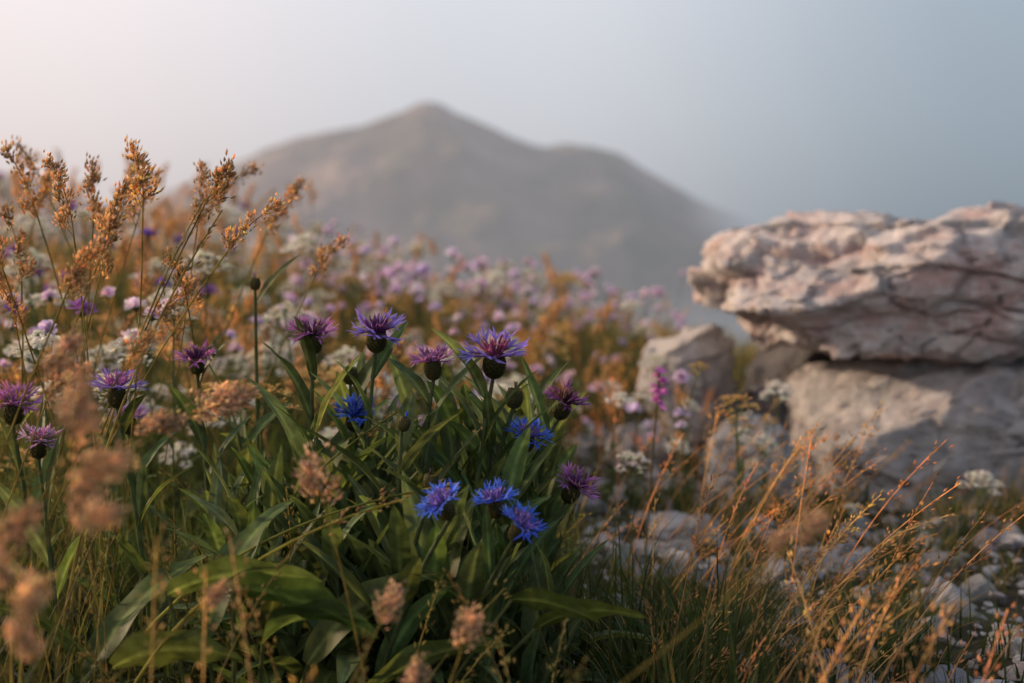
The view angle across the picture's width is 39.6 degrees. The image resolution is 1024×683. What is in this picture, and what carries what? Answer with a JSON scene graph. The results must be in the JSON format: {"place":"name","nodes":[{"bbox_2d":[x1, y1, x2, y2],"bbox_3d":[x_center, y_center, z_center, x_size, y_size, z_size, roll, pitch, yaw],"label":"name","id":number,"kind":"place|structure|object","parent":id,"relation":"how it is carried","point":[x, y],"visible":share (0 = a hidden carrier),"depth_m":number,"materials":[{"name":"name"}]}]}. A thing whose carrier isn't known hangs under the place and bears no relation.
{"place":"outdoors","nodes":[
{"label":"outdoors","id":0,"kind":"place"},
{"bbox_2d":[0,172,232,277],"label":"hill","id":1,"kind":"structure","parent":0,"point":[5,177],"depth_m":57.92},
{"bbox_2d":[122,102,769,355],"bbox_3d":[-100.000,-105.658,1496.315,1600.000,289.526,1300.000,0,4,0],"label":"mountain","id":2,"kind":"structure","parent":0,"point":[443,177],"depth_m":1253.22,"materials":[{"name":"grey stone"}]},
{"bbox_2d":[0,224,1023,682],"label":"meadow grass","id":3,"kind":"structure","parent":0,"point":[732,632],"depth_m":1.61,"materials":[{"name":"green plant"}]},
{"bbox_2d":[0,264,1023,682],"bbox_3d":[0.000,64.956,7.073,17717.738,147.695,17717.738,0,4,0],"label":"ground","id":4,"kind":"structure","parent":0,"point":[1012,596],"depth_m":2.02,"materials":[{"name":"stone"}]},
{"bbox_2d":[0,395,86,679],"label":"cornflower plant","id":5,"kind":"object","parent":4,"relation":"on","point":[38,449],"visible":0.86,"depth_m":1.30,"materials":[{"name":"green plant"}]},
{"bbox_2d":[0,378,91,678],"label":"cornflower plant","id":6,"kind":"object","parent":4,"relation":"on","point":[10,409],"visible":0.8,"depth_m":1.37,"materials":[{"name":"green plant"}]},
{"bbox_2d":[0,172,259,569],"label":"purple scabious flowers","id":7,"kind":"object","parent":4,"relation":"on","point":[148,232],"visible":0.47,"depth_m":2.44,"materials":[{"name":"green plant"}]},
{"bbox_2d":[67,389,199,632],"bbox_3d":[-0.381,0.196,1.441,0.140,0.305,0.072,0,4,0],"label":"cornflower plant","id":8,"kind":"object","parent":4,"relation":"on","point":[139,476],"visible":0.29,"depth_m":1.44,"materials":[{"name":"green plant"}]},
{"bbox_2d":[88,366,202,682],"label":"cornflower plant","id":9,"kind":"object","parent":4,"relation":"on","point":[116,395],"visible":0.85,"depth_m":1.28,"materials":[{"name":"green plant"}]},
{"bbox_2d":[146,339,251,564],"bbox_3d":[-0.318,0.170,1.407,0.124,0.346,0.092,0,4,0],"label":"cornflower plant","id":10,"kind":"object","parent":4,"relation":"on","point":[197,365],"visible":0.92,"depth_m":1.41,"materials":[{"name":"green plant"}]},
{"bbox_2d":[54,198,459,682],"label":"tall grass stems","id":11,"kind":"object","parent":4,"relation":"on","point":[340,520],"visible":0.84,"depth_m":1.23,"materials":[{"name":"green plant"}]},
{"bbox_2d":[219,254,300,504],"bbox_3d":[-0.265,0.117,1.523,0.085,0.422,0.110,0,4,0],"label":"cornflower plant","id":12,"kind":"object","parent":4,"relation":"on","point":[255,283],"visible":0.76,"depth_m":1.50,"materials":[{"name":"green plant"}]},
{"bbox_2d":[0,209,606,583],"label":"golden umbel flowers","id":13,"kind":"object","parent":4,"relation":"on","point":[330,375],"visible":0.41,"depth_m":2.54,"materials":[{"name":"orange plant"}]},
{"bbox_2d":[0,134,631,682],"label":"cocksfoot grass","id":14,"kind":"structure","parent":4,"relation":"on","point":[108,216],"depth_m":1.60,"materials":[{"name":"brown plant"}]},
{"bbox_2d":[0,498,645,682],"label":"broad leaved herb","id":15,"kind":"object","parent":4,"relation":"on","point":[301,594],"visible":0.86,"depth_m":1.16,"materials":[{"name":"green plant"}]},
{"bbox_2d":[0,181,667,615],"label":"yarrow flowers","id":16,"kind":"object","parent":4,"relation":"on","point":[118,349],"visible":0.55,"depth_m":2.28,"materials":[{"name":"white plant"}]},
{"bbox_2d":[0,218,694,602],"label":"pink wildflowers","id":17,"kind":"object","parent":4,"relation":"on","point":[398,280],"visible":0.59,"depth_m":3.31,"materials":[{"name":"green plant"}]},
{"bbox_2d":[0,264,745,682],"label":"herb undergrowth","id":18,"kind":"object","parent":4,"relation":"on","point":[166,540],"visible":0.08,"depth_m":1.76,"materials":[{"name":"green plant"}]},
{"bbox_2d":[140,306,674,682],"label":"cornflower plant","id":19,"kind":"object","parent":4,"relation":"on","point":[513,489],"visible":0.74,"depth_m":1.28,"materials":[{"name":"green plant"}]},
{"bbox_2d":[0,322,833,682],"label":"fluffy grass","id":20,"kind":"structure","parent":4,"relation":"on","point":[224,398],"depth_m":0.82,"materials":[{"name":"beige plant"}]},
{"bbox_2d":[0,184,1023,682],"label":"dry grass","id":21,"kind":"structure","parent":4,"relation":"on","point":[872,636],"depth_m":1.43,"materials":[{"name":"brown plant"}]},
{"bbox_2d":[568,394,588,480],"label":"yarrow plant","id":22,"kind":"object","parent":4,"relation":"on","point":[579,410],"visible":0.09,"depth_m":2.33,"materials":[{"name":"green plant"}]},
{"bbox_2d":[592,380,620,455],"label":"yarrow plant","id":23,"kind":"object","parent":4,"relation":"on","point":[617,389],"visible":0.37,"depth_m":2.63,"materials":[{"name":"white plant"}]},
{"bbox_2d":[586,392,633,534],"bbox_3d":[0.134,0.187,1.996,0.039,0.240,0.085,-3,6,-36],"label":"yarrow plant","id":24,"kind":"object","parent":4,"relation":"on","point":[620,396],"visible":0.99,"depth_m":1.97,"materials":[{"name":"white plant"}]},
{"bbox_2d":[606,450,653,546],"bbox_3d":[0.152,0.282,1.912,0.054,0.296,0.202,0,4,-3],"label":"yarrow plant","id":25,"kind":"object","parent":4,"relation":"on","point":[629,454],"visible":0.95,"depth_m":1.82,"materials":[{"name":"white plant"}]},
{"bbox_2d":[613,393,654,479],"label":"yarrow plant","id":26,"kind":"object","parent":4,"relation":"on","point":[644,397],"visible":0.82,"depth_m":2.42,"materials":[{"name":"white plant"}]},
{"bbox_2d":[605,424,671,468],"bbox_3d":[0.235,0.197,2.646,0.125,0.092,0.110,0,4,0],"label":"white boulder","id":27,"kind":"object","parent":4,"relation":"on","point":[627,445],"visible":0.47,"depth_m":2.61,"materials":[{"name":"stone"}]},
{"bbox_2d":[633,539,680,565],"bbox_3d":[0.184,0.290,1.891,0.084,0.055,0.069,0,4,0],"label":"white boulder","id":28,"kind":"object","parent":4,"relation":"on","point":[639,546],"visible":0.16,"depth_m":1.87,"materials":[{"name":"stone"}]},
{"bbox_2d":[644,366,669,563],"bbox_3d":[0.181,0.172,1.769,0.030,0.282,0.028,-3,5,-30],"label":"purple orchid","id":29,"kind":"object","parent":4,"relation":"on","point":[658,391],"visible":0.94,"depth_m":1.76,"materials":[{"name":"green plant"}]},
{"bbox_2d":[645,511,702,546],"bbox_3d":[0.241,0.281,2.064,0.093,0.063,0.083,0,4,0],"label":"stone","id":30,"kind":"object","parent":4,"relation":"on","point":[672,527],"visible":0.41,"depth_m":2.04,"materials":[{"name":"stone"}]},
{"bbox_2d":[664,439,692,500],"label":"yarrow plant","id":31,"kind":"object","parent":4,"relation":"on","point":[668,446],"visible":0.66,"depth_m":2.23,"materials":[{"name":"white plant"}]},
{"bbox_2d":[655,361,708,497],"bbox_3d":[0.225,0.117,1.863,0.032,0.188,0.083,-3,5,-30],"label":"yarrow plant","id":32,"kind":"object","parent":4,"relation":"on","point":[699,364],"visible":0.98,"depth_m":1.85,"materials":[{"name":"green plant"}]},
{"bbox_2d":[636,324,738,445],"bbox_3d":[0.343,0.086,2.812,0.203,0.244,0.243,0,4,0],"label":"white boulder","id":33,"kind":"object","parent":4,"relation":"on","point":[711,346],"visible":0.68,"depth_m":2.72,"materials":[{"name":"stone"}]},
{"bbox_2d":[677,398,701,472],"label":"yarrow plant","id":34,"kind":"object","parent":4,"relation":"on","point":[691,403],"visible":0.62,"depth_m":2.42,"materials":[{"name":"white plant"}]},
{"bbox_2d":[719,394,759,561],"bbox_3d":[0.293,0.225,1.857,0.057,0.324,0.107,0,4,0],"label":"yarrow plant","id":35,"kind":"object","parent":4,"relation":"on","point":[740,468],"visible":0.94,"depth_m":1.83,"materials":[{"name":"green plant"}]},
{"bbox_2d":[725,417,756,547],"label":"yarrow plant","id":36,"kind":"object","parent":4,"relation":"on","point":[729,419],"visible":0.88,"depth_m":1.87,"materials":[{"name":"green plant"}]},
{"bbox_2d":[728,426,756,531],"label":"yarrow plant","id":37,"kind":"object","parent":4,"relation":"on","point":[743,439],"visible":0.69,"depth_m":2.02,"materials":[{"name":"white plant"}]},
{"bbox_2d":[705,410,798,508],"bbox_3d":[0.397,0.207,2.342,0.159,0.185,0.157,0,4,0],"label":"white boulder","id":38,"kind":"object","parent":4,"relation":"on","point":[719,438],"visible":0.4,"depth_m":2.30,"materials":[{"name":"stone"}]},
{"bbox_2d":[743,458,765,508],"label":"yarrow plant","id":39,"kind":"object","parent":4,"relation":"on","point":[750,467],"visible":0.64,"depth_m":2.18,"materials":[{"name":"white plant"}]},
{"bbox_2d":[733,386,788,430],"bbox_3d":[0.499,0.177,2.881,0.205,0.174,0.180,0,4,0],"label":"white boulder","id":40,"kind":"object","parent":4,"relation":"on","point":[765,406],"visible":0.15,"depth_m":2.81,"materials":[{"name":"grey stone"}]},
{"bbox_2d":[745,431,780,515],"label":"yarrow plant","id":41,"kind":"object","parent":4,"relation":"on","point":[767,437],"visible":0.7,"depth_m":2.12,"materials":[{"name":"white plant"}]},
{"bbox_2d":[755,414,778,527],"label":"yarrow plant","id":42,"kind":"object","parent":4,"relation":"on","point":[763,451],"visible":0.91,"depth_m":1.93,"materials":[{"name":"white plant"}]},
{"bbox_2d":[752,378,796,514],"bbox_3d":[0.379,0.227,2.149,0.096,0.344,0.062,4,6,39],"label":"yarrow plant","id":43,"kind":"object","parent":4,"relation":"on","point":[782,388],"visible":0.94,"depth_m":2.12,"materials":[{"name":"white plant"}]},
{"bbox_2d":[743,344,860,390],"bbox_3d":[0.926,0.135,3.041,0.972,0.493,0.416,0,4,0],"label":"supporting boulder","id":44,"kind":"object","parent":4,"relation":"on","point":[782,364],"visible":0.03,"depth_m":2.96,"materials":[{"name":"grey stone"}]},
{"bbox_2d":[844,503,862,538],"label":"yarrow plant","id":45,"kind":"object","parent":4,"relation":"on","point":[852,506],"visible":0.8,"depth_m":2.08,"materials":[{"name":"white plant"}]},
{"bbox_2d":[786,357,1023,510],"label":"grey boulder","id":46,"kind":"object","parent":4,"relation":"on","point":[973,413],"visible":0.52,"depth_m":2.32,"materials":[{"name":"stone"}]},
{"bbox_2d":[687,201,1023,365],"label":"layered boulder","id":47,"kind":"object","parent":46,"relation":"on","point":[948,289],"visible":0.99,"depth_m":2.35,"materials":[{"name":"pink stone"}]},
{"bbox_2d":[958,469,1003,549],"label":"yarrow plant","id":48,"kind":"object","parent":4,"relation":"on","point":[983,474],"visible":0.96,"depth_m":1.95,"materials":[{"name":"white plant"}]},
{"bbox_2d":[985,622,1022,657],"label":"stone","id":49,"kind":"object","parent":4,"relation":"on","point":[1014,650],"visible":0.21,"depth_m":1.47,"materials":[{"name":"stone"}]},
{"bbox_2d":[0,0,1023,221],"label":"sky","id":50,"kind":"structure","parent":0,"point":[758,110],"materials":[{"name":"grey"}]}
]}

